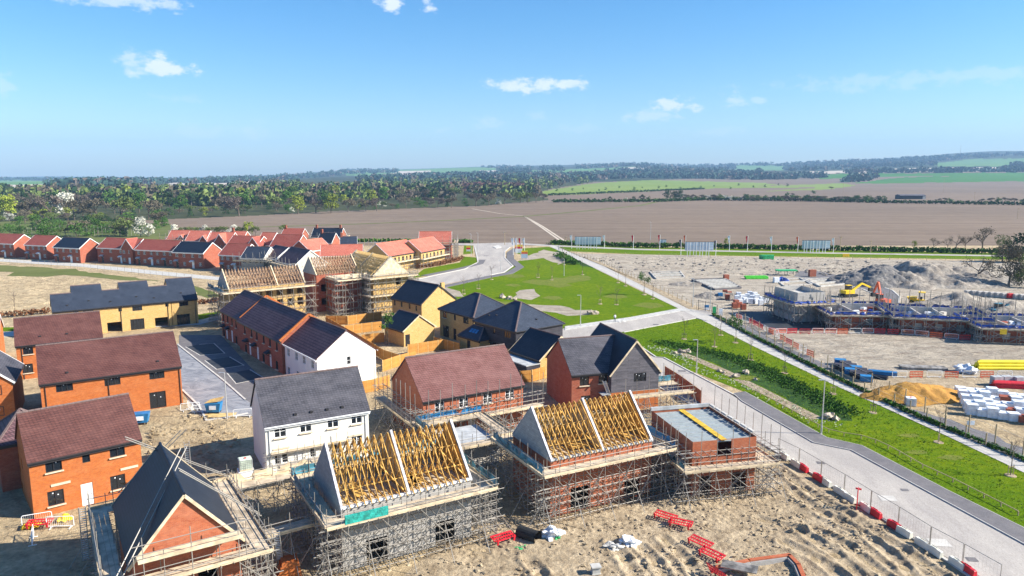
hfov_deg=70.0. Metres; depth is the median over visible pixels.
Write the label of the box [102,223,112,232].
tree
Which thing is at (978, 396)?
block pallet
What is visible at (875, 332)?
site barrier
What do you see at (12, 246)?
house
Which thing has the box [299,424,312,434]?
window
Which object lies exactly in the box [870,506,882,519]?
road barrier
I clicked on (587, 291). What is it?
lawn
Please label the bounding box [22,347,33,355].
window
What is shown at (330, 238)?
house
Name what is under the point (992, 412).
block pallet
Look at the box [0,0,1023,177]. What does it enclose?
sky
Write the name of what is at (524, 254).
sign board
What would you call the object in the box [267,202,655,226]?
field margin
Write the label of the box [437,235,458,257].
scaffolding
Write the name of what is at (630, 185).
meadow
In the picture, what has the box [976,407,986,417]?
block pallet
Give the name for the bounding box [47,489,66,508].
window
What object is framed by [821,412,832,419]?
boulder
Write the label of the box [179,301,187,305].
window
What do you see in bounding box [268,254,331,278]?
scaffolding
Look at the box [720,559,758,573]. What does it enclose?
steel beams
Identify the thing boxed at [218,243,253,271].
house
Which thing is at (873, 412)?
sapling
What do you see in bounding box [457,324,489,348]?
porch building
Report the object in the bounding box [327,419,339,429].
window
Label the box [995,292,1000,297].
crate
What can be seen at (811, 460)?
fence
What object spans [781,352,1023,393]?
dirt strip
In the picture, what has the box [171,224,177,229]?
tree
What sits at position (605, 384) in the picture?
ladder
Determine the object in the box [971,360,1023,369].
pipe stack
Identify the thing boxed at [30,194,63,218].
tree
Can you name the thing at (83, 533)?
ladder
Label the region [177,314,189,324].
window
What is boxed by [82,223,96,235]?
tree
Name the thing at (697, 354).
lamp post
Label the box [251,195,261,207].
tree
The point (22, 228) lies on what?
tree
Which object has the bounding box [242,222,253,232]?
tree
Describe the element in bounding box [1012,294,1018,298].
crate
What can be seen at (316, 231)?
house
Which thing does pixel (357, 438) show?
window
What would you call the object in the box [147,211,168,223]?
tree
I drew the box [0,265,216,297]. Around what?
rough ground
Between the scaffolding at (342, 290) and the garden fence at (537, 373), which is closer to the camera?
the garden fence at (537, 373)
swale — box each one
[556,251,595,268]
[655,341,852,420]
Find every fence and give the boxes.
[2,258,188,277]
[325,316,398,359]
[326,311,381,324]
[344,321,381,332]
[361,333,384,342]
[362,375,389,392]
[382,351,415,371]
[407,339,447,353]
[433,337,459,350]
[520,367,545,381]
[564,248,599,262]
[578,251,982,260]
[604,261,696,308]
[664,366,700,402]
[720,314,1021,455]
[732,307,1023,454]
[753,389,1018,515]
[774,438,799,461]
[799,449,821,473]
[821,461,844,484]
[844,474,871,505]
[871,491,899,519]
[898,507,930,542]
[930,527,963,560]
[963,544,1001,575]
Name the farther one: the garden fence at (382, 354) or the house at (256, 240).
the house at (256, 240)
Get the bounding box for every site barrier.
[787,328,796,333]
[806,349,813,356]
[837,329,847,333]
[862,328,872,332]
[874,328,885,333]
[887,329,898,334]
[909,371,922,377]
[916,330,927,335]
[930,332,942,337]
[944,371,958,377]
[959,335,970,339]
[962,371,977,377]
[980,371,993,377]
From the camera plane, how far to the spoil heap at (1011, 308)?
152.51 m
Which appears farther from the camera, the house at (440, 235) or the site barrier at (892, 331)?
the house at (440, 235)
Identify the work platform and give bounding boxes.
[775,269,797,275]
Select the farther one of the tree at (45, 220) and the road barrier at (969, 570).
the tree at (45, 220)
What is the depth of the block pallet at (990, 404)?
91.75 m
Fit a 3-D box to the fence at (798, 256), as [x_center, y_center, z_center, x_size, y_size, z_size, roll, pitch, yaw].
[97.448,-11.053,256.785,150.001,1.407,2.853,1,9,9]
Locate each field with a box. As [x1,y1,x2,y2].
[13,167,995,187]
[97,170,1023,245]
[819,172,1023,183]
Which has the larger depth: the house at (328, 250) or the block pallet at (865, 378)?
the house at (328, 250)
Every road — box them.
[0,259,218,279]
[3,316,219,336]
[357,241,518,301]
[517,243,1023,256]
[563,310,1023,575]
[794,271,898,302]
[884,402,1023,446]
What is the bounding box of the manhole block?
[590,563,601,575]
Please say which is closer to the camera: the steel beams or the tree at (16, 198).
the steel beams
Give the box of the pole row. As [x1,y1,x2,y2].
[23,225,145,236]
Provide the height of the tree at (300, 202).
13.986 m
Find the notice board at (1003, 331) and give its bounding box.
[1000,329,1006,333]
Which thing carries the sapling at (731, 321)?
on the lawn at (1008, 491)
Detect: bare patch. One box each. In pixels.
[445,287,463,296]
[513,289,539,299]
[519,250,564,264]
[528,304,595,315]
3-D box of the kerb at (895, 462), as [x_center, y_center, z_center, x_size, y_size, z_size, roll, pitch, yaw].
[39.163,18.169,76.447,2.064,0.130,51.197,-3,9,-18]
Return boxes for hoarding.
[575,237,600,248]
[685,242,713,255]
[802,240,830,252]
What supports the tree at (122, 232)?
on the grassland
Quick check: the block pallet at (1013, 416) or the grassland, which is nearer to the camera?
the block pallet at (1013, 416)
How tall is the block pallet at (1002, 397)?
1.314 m
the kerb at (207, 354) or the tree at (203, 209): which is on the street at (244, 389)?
the kerb at (207, 354)
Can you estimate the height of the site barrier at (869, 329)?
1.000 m
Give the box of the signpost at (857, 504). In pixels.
[854,487,861,509]
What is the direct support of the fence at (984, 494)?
on the lawn at (1008, 491)
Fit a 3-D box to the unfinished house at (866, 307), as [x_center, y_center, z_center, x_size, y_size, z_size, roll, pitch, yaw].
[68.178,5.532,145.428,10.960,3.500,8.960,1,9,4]
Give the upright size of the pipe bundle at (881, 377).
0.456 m
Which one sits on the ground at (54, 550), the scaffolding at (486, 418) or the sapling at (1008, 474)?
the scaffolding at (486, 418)
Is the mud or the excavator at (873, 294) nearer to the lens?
the mud
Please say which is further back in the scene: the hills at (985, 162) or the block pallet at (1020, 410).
the hills at (985, 162)
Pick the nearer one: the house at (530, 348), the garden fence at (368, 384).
the garden fence at (368, 384)
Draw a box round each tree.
[0,194,17,217]
[3,212,15,220]
[4,223,14,233]
[7,193,21,209]
[10,226,20,233]
[11,216,25,225]
[14,200,38,218]
[16,209,31,214]
[16,213,32,222]
[16,225,31,236]
[18,197,35,208]
[19,188,24,203]
[22,192,40,207]
[29,214,41,227]
[29,222,38,230]
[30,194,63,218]
[32,223,47,234]
[35,225,49,234]
[39,217,56,233]
[44,212,60,219]
[45,191,64,206]
[46,206,59,212]
[47,225,60,235]
[49,191,73,213]
[52,218,64,227]
[56,220,66,229]
[57,227,70,235]
[58,212,68,217]
[60,199,91,219]
[60,207,75,217]
[64,220,91,230]
[68,222,84,236]
[72,194,90,208]
[76,209,91,215]
[81,198,108,213]
[81,216,93,228]
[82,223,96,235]
[85,191,101,198]
[87,213,103,218]
[90,217,103,233]
[100,190,114,203]
[102,202,114,213]
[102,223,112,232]
[108,195,137,214]
[112,217,138,236]
[112,219,127,235]
[115,212,134,227]
[115,216,138,223]
[132,193,146,212]
[132,216,145,236]
[138,199,162,216]
[141,222,154,236]
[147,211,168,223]
[153,221,161,228]
[159,191,175,208]
[160,217,168,224]
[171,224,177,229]
[172,194,188,208]
[183,190,198,204]
[183,205,195,212]
[187,207,193,216]
[187,227,200,229]
[198,207,207,215]
[203,227,219,231]
[209,198,223,208]
[213,226,228,231]
[218,196,232,205]
[220,207,230,213]
[223,196,241,215]
[226,224,235,231]
[234,189,253,204]
[235,226,244,230]
[238,204,251,213]
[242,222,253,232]
[248,226,260,234]
[251,194,266,206]
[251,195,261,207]
[266,196,282,210]
[273,203,283,211]
[279,190,292,204]
[282,205,291,211]
[286,186,297,201]
[290,195,305,213]
[309,199,324,212]
[311,192,320,199]
[317,188,331,202]
[322,193,338,212]
[329,185,338,195]
[339,194,348,201]
[341,197,357,210]
[357,198,374,210]
[366,189,378,199]
[366,198,379,210]
[379,187,388,200]
[392,189,401,197]
[398,189,412,196]
[398,196,409,206]
[428,188,438,201]
[433,197,444,203]
[444,197,456,207]
[447,187,462,196]
[469,192,484,201]
[484,193,497,205]
[499,192,511,203]
[514,191,524,201]
[522,192,532,201]
[529,192,538,198]
[662,190,672,198]
[676,190,682,197]
[941,238,952,247]
[948,235,964,246]
[961,236,972,247]
[962,255,997,273]
[973,226,996,247]
[988,244,1023,285]
[991,234,1016,261]
[1005,232,1023,261]
[1011,254,1023,281]
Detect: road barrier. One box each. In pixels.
[779,451,789,460]
[790,458,799,468]
[799,462,808,472]
[812,472,822,482]
[821,476,831,487]
[833,485,845,496]
[843,492,856,503]
[859,501,871,513]
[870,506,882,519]
[886,519,901,530]
[896,525,912,538]
[914,536,929,550]
[927,543,943,558]
[948,555,965,570]
[961,561,976,575]
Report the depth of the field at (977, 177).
2211.64 m
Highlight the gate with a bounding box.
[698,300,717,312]
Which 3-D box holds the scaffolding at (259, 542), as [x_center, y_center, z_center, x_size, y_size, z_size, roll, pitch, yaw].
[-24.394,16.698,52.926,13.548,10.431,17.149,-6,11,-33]
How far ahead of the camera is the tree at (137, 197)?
544.80 m
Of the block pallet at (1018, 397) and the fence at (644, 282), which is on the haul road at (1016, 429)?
the block pallet at (1018, 397)
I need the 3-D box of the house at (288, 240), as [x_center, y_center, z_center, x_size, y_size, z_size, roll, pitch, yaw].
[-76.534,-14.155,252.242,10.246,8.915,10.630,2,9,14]
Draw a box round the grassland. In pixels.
[0,203,170,241]
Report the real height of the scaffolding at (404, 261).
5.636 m
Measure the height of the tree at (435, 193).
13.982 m
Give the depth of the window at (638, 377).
93.05 m
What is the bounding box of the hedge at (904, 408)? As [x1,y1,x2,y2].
[711,313,1023,460]
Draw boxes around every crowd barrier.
[21,511,51,525]
[28,524,37,546]
[46,516,73,529]
[180,402,199,411]
[233,408,250,417]
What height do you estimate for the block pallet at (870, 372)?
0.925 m
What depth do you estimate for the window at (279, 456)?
73.18 m
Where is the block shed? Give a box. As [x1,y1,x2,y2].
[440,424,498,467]
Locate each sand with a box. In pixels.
[0,276,196,311]
[149,413,241,480]
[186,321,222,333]
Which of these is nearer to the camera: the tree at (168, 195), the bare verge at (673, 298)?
the bare verge at (673, 298)
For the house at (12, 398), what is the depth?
89.45 m
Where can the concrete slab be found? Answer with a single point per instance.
(767, 320)
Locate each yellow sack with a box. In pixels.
[20,521,40,529]
[56,513,72,522]
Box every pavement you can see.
[421,260,484,275]
[445,248,523,287]
[565,308,691,329]
[734,391,1023,541]
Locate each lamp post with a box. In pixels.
[219,372,227,418]
[577,295,580,325]
[693,339,697,373]
[819,379,824,433]
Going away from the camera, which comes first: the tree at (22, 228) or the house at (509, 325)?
the house at (509, 325)
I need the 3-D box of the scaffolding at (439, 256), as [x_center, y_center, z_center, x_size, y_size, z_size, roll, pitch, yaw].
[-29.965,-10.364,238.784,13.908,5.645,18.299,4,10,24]
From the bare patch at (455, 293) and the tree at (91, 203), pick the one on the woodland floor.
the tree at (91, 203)
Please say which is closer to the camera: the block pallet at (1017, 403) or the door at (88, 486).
the door at (88, 486)
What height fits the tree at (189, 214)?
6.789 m
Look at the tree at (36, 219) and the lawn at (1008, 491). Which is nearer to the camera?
the lawn at (1008, 491)
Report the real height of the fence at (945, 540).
1.995 m
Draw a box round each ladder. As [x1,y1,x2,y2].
[78,506,88,560]
[183,442,190,465]
[272,531,282,560]
[602,380,610,393]
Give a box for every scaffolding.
[69,429,283,575]
[206,276,318,328]
[212,456,373,575]
[232,251,274,274]
[261,251,275,270]
[263,431,366,498]
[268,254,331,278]
[277,434,513,575]
[324,269,373,315]
[335,265,419,313]
[369,366,546,444]
[396,253,419,269]
[413,398,518,472]
[420,248,449,268]
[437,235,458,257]
[484,403,681,527]
[617,369,696,413]
[638,385,792,513]
[761,284,837,323]
[810,286,906,330]
[874,290,998,337]
[952,296,1023,344]
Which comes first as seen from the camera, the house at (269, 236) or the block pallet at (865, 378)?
the block pallet at (865, 378)
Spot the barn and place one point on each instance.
(910, 196)
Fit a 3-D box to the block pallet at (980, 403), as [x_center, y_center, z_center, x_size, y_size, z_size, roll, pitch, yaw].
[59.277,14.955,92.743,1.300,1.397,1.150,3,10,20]
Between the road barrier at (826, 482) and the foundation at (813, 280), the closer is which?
the road barrier at (826, 482)
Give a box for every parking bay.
[187,343,222,354]
[206,357,241,368]
[228,370,261,382]
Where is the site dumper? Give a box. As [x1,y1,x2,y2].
[907,291,925,302]
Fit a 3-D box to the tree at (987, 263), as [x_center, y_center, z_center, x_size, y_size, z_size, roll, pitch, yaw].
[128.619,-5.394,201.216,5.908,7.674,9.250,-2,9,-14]
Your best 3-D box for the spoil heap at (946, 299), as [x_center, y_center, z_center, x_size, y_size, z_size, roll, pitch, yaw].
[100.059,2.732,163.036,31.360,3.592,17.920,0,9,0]
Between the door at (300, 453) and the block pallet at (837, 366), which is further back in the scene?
the block pallet at (837, 366)
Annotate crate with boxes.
[970,290,976,295]
[977,291,984,295]
[983,291,988,296]
[988,292,994,296]
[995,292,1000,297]
[1000,293,1006,297]
[1007,293,1012,298]
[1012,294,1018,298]
[1019,294,1023,299]
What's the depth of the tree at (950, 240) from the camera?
285.84 m
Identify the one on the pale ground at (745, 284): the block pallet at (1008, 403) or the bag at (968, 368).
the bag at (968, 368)
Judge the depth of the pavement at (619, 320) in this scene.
149.98 m
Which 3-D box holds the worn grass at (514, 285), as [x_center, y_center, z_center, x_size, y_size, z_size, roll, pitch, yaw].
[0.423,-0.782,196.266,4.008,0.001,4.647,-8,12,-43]
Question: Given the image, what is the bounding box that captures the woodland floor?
[0,180,592,220]
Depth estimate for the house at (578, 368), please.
93.17 m
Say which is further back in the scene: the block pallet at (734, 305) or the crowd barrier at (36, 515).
the block pallet at (734, 305)
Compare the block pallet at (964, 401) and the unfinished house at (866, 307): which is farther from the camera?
the unfinished house at (866, 307)
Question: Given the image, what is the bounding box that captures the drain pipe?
[515,525,541,542]
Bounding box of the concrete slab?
[736,311,827,330]
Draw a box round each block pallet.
[237,468,252,480]
[725,294,729,299]
[731,303,737,308]
[740,304,746,309]
[742,297,747,302]
[748,298,752,303]
[753,298,758,303]
[758,299,763,305]
[773,277,779,282]
[808,269,816,276]
[834,358,845,362]
[834,362,845,369]
[839,365,851,371]
[844,367,856,374]
[849,369,861,376]
[855,372,867,378]
[859,374,872,382]
[860,369,872,374]
[954,385,965,389]
[957,388,968,397]
[959,393,971,404]
[962,399,974,409]
[964,402,978,415]
[968,390,978,393]
[970,394,983,399]
[973,399,986,407]
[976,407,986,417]
[978,389,990,397]
[982,397,993,401]
[984,402,995,407]
[986,386,998,395]
[986,406,999,418]
[989,375,1003,383]
[990,395,999,400]
[996,404,1007,410]
[997,389,1008,395]
[997,410,1008,420]
[999,394,1010,400]
[1000,375,1013,380]
[1001,401,1012,406]
[1006,407,1015,410]
[1006,411,1021,421]
[1009,395,1022,401]
[1012,399,1023,406]
[1013,376,1023,380]
[1014,406,1023,413]
[1018,414,1023,423]
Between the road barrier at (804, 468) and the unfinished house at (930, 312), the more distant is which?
the unfinished house at (930, 312)
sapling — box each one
[379,311,393,345]
[638,271,650,294]
[681,315,687,339]
[728,314,743,343]
[747,338,754,360]
[777,346,792,373]
[829,365,843,394]
[869,379,879,413]
[934,407,948,443]
[1004,434,1020,477]
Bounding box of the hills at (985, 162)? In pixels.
[0,158,1023,184]
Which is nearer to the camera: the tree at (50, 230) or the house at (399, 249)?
the house at (399, 249)
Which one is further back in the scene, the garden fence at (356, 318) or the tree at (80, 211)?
the tree at (80, 211)
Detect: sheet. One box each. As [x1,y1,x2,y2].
[202,412,236,417]
[602,541,624,550]
[619,534,640,547]
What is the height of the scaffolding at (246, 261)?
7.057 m
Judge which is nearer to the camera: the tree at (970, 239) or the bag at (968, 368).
the bag at (968, 368)
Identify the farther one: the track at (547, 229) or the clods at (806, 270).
the track at (547, 229)
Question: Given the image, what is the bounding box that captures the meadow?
[542,180,854,194]
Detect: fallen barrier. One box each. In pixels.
[24,518,53,528]
[490,530,515,545]
[653,509,677,523]
[668,516,693,529]
[687,534,713,548]
[698,546,725,563]
[706,562,726,575]
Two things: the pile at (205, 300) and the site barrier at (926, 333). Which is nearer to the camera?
the site barrier at (926, 333)
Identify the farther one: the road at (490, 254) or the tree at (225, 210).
the tree at (225, 210)
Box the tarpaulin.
[779,276,788,281]
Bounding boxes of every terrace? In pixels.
[50,277,198,332]
[219,289,377,380]
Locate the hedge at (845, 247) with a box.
[546,239,1017,253]
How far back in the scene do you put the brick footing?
56.33 m
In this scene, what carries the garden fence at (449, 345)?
on the ground at (54, 550)
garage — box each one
[383,309,436,346]
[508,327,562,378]
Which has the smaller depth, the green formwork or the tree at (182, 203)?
the green formwork
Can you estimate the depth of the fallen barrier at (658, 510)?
63.59 m
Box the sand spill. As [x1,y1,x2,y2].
[898,403,940,406]
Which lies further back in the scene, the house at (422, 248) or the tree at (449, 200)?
the tree at (449, 200)
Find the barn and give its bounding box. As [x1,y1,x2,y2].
[895,194,925,198]
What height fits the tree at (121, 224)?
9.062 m
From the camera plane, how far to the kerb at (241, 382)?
108.34 m
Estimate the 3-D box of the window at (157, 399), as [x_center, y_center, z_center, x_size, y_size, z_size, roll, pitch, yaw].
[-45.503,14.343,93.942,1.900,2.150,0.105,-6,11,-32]
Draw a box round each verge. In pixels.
[3,312,219,330]
[413,256,476,277]
[463,245,472,253]
[552,243,1023,259]
[561,248,707,310]
[715,317,1023,461]
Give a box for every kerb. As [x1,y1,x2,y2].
[177,344,246,399]
[182,389,247,420]
[186,343,224,354]
[204,357,242,368]
[227,369,262,383]
[419,246,477,278]
[492,247,512,274]
[625,318,706,331]
[644,348,732,394]
[658,387,970,575]
[733,393,1023,543]
[750,394,1022,526]
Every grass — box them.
[504,274,524,277]
[506,284,520,286]
[523,279,551,284]
[543,296,562,299]
[544,282,571,287]
[547,277,576,283]
[565,276,590,281]
[571,275,590,278]
[602,294,626,298]
[632,303,663,308]
[647,339,869,418]
[733,375,759,380]
[897,434,918,436]
[904,450,926,454]
[936,455,963,459]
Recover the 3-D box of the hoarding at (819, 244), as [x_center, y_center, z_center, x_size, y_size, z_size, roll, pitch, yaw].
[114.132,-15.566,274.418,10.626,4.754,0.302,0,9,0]
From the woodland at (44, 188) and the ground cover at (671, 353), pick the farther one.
the woodland at (44, 188)
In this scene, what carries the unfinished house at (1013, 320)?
on the pale ground at (745, 284)
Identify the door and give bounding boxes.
[81,482,93,505]
[293,451,302,460]
[405,334,409,346]
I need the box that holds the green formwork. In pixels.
[744,275,768,278]
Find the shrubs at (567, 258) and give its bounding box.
[553,251,580,264]
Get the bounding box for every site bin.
[134,411,149,423]
[204,396,223,413]
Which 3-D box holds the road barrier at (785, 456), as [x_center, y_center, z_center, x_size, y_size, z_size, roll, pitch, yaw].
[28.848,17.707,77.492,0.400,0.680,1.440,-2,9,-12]
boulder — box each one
[731,373,740,377]
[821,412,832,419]
[832,415,839,420]
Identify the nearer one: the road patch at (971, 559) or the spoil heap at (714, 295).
the road patch at (971, 559)
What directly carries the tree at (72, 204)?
on the woodland floor
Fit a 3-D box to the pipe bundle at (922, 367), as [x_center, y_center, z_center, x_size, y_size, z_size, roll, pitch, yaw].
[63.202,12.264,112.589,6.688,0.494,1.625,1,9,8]
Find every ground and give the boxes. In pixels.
[0,246,1023,575]
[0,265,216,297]
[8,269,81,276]
[574,253,1023,455]
[581,256,1019,275]
[785,339,1023,365]
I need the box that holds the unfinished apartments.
[217,249,408,321]
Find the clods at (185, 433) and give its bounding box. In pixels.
[147,414,240,474]
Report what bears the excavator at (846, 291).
on the pale ground at (745, 284)
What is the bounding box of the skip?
[759,255,773,259]
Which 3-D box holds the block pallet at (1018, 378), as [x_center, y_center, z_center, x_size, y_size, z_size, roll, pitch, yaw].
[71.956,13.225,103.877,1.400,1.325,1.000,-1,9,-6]
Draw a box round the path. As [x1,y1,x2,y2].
[550,246,1023,471]
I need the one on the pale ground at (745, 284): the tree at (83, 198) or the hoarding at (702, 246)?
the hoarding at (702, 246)
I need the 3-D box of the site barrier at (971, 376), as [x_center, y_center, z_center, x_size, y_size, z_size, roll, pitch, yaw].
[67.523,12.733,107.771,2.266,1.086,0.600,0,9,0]
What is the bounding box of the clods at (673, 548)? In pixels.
[419,466,958,575]
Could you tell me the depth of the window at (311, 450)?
74.83 m
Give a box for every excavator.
[838,282,872,296]
[870,282,890,304]
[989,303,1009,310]
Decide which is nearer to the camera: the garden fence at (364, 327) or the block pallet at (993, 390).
the block pallet at (993, 390)
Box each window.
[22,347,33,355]
[23,363,33,373]
[45,460,63,474]
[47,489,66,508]
[56,383,72,391]
[82,454,89,462]
[104,377,120,385]
[109,447,126,459]
[110,473,125,492]
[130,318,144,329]
[132,306,141,310]
[149,371,164,379]
[149,391,166,408]
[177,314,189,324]
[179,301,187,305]
[273,428,287,439]
[274,454,280,464]
[281,452,287,462]
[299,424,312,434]
[310,447,315,456]
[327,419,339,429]
[347,356,350,364]
[350,415,362,425]
[351,435,361,448]
[434,401,443,413]
[443,325,448,337]
[459,397,467,407]
[463,317,468,323]
[483,393,492,404]
[504,331,509,338]
[505,389,513,400]
[579,377,589,386]
[581,395,590,406]
[598,375,607,384]
[634,372,645,381]
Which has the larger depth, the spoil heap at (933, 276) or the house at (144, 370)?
the spoil heap at (933, 276)
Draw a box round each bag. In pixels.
[542,525,565,541]
[953,363,978,374]
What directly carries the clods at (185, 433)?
on the sand at (224, 455)
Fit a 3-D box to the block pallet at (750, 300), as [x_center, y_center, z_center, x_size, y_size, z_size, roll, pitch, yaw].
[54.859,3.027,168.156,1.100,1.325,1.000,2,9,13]
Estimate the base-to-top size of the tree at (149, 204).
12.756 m
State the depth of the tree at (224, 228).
346.42 m
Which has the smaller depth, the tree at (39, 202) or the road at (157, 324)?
the road at (157, 324)
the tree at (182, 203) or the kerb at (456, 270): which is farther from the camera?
the tree at (182, 203)
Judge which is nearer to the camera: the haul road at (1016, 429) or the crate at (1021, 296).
the haul road at (1016, 429)
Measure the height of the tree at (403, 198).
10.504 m
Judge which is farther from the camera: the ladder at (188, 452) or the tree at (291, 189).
the tree at (291, 189)
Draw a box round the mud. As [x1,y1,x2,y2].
[404,462,959,575]
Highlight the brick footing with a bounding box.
[715,553,805,575]
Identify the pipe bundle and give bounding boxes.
[868,369,896,375]
[873,374,887,379]
[898,364,947,370]
[989,380,1023,388]
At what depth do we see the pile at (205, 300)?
168.27 m
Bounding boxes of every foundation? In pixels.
[650,271,684,278]
[691,278,741,289]
[779,278,812,285]
[804,277,844,286]
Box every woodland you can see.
[0,151,1023,186]
[2,173,591,205]
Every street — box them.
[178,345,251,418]
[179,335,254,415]
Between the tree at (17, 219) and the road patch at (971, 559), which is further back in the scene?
the tree at (17, 219)
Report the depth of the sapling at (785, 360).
110.02 m
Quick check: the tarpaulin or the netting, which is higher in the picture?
the tarpaulin
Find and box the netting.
[344,506,387,524]
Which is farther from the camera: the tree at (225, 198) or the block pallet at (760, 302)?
the tree at (225, 198)
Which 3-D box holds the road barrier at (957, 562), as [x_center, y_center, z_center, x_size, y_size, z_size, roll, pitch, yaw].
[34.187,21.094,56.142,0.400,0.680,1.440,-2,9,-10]
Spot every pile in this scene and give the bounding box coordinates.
[197,297,218,303]
[275,553,301,575]
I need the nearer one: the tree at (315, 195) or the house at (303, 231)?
the house at (303, 231)
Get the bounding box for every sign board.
[515,244,521,253]
[521,250,527,258]
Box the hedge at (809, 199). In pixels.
[551,197,1023,204]
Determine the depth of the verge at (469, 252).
282.81 m
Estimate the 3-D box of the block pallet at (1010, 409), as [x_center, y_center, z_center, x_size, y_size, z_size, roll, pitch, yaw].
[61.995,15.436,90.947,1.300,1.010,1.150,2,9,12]
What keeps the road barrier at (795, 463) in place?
on the ground at (54, 550)
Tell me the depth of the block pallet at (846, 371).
109.35 m
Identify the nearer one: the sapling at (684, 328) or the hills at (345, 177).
the sapling at (684, 328)
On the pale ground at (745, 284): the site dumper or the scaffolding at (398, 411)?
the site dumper
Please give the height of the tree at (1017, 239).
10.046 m
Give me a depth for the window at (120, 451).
67.73 m
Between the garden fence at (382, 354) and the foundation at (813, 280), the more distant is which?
the foundation at (813, 280)
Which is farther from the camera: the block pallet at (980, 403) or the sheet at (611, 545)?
the block pallet at (980, 403)
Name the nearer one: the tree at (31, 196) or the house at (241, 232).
the house at (241, 232)
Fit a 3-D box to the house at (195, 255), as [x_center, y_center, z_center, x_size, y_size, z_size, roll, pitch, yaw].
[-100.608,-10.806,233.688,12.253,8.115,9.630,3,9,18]
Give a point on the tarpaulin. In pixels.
(782, 278)
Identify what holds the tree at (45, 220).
on the grassland
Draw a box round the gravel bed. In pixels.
[672,352,821,419]
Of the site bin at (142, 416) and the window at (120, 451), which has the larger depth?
the site bin at (142, 416)
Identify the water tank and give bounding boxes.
[238,455,252,471]
[904,396,916,406]
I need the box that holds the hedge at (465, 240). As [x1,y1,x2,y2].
[357,238,472,242]
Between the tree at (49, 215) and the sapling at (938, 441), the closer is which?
the sapling at (938, 441)
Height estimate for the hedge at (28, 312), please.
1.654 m
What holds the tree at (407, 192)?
on the woodland floor
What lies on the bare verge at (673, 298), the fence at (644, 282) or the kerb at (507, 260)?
the fence at (644, 282)
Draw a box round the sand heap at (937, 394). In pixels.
[859,381,959,404]
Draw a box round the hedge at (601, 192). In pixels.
[548,187,704,194]
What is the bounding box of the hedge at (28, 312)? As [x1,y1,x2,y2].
[0,307,50,316]
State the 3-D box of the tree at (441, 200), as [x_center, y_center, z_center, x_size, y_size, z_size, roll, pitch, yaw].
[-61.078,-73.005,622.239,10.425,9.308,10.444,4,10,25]
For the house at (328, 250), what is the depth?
222.43 m
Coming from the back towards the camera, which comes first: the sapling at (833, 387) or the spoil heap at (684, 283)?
the spoil heap at (684, 283)
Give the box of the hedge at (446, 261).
[416,255,464,268]
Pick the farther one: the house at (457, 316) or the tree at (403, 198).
the tree at (403, 198)
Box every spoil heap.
[668,281,702,285]
[694,291,735,299]
[826,264,907,287]
[847,260,1023,289]
[892,292,997,307]
[971,300,1023,315]
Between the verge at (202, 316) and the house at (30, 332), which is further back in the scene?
the verge at (202, 316)
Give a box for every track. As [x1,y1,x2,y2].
[525,217,559,239]
[527,217,563,239]
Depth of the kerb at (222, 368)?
115.13 m
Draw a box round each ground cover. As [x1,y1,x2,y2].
[643,345,700,362]
[682,362,855,426]
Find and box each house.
[0,233,30,257]
[0,315,4,352]
[0,351,24,419]
[0,392,142,518]
[13,310,102,378]
[24,235,60,259]
[35,330,182,411]
[52,237,98,262]
[96,237,143,263]
[111,442,244,575]
[134,239,182,266]
[166,230,189,239]
[172,241,221,268]
[185,230,211,241]
[207,232,236,248]
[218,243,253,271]
[228,235,265,245]
[231,228,250,235]
[240,246,272,274]
[250,365,370,471]
[260,232,277,246]
[268,245,288,270]
[269,234,305,247]
[276,246,327,278]
[281,225,308,237]
[294,238,327,255]
[310,224,346,237]
[313,419,471,571]
[318,229,339,243]
[320,244,363,268]
[340,233,356,243]
[367,239,415,269]
[390,279,456,326]
[390,343,525,439]
[406,236,444,267]
[419,231,452,256]
[437,292,504,341]
[462,183,471,190]
[472,300,565,351]
[512,390,652,516]
[545,322,661,410]
[651,403,756,495]
[774,286,824,321]
[821,303,891,328]
[888,305,978,335]
[966,314,1023,342]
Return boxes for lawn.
[447,247,677,327]
[622,318,1023,526]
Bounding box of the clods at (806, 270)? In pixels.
[579,256,1019,275]
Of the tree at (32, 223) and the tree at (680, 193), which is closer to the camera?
the tree at (32, 223)
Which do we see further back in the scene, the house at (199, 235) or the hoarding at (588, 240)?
the hoarding at (588, 240)
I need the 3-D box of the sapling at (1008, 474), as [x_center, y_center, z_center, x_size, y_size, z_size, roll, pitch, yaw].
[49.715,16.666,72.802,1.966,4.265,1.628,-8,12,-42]
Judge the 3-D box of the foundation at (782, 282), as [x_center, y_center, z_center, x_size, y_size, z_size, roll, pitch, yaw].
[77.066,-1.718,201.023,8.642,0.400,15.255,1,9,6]
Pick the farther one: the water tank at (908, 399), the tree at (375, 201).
the tree at (375, 201)
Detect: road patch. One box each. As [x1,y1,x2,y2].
[878,495,897,500]
[926,538,952,546]
[965,557,978,561]
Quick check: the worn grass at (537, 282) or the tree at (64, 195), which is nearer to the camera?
the worn grass at (537, 282)
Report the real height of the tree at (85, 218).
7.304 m
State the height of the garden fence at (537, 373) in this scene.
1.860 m
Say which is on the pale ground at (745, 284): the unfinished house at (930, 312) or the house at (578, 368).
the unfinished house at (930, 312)
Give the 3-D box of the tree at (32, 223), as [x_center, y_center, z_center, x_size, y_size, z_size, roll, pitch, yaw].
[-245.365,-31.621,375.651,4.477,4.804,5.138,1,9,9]
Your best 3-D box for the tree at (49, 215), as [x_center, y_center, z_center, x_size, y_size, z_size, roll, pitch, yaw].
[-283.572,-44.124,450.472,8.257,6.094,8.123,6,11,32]
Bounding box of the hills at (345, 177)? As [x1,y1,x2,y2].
[11,151,1023,181]

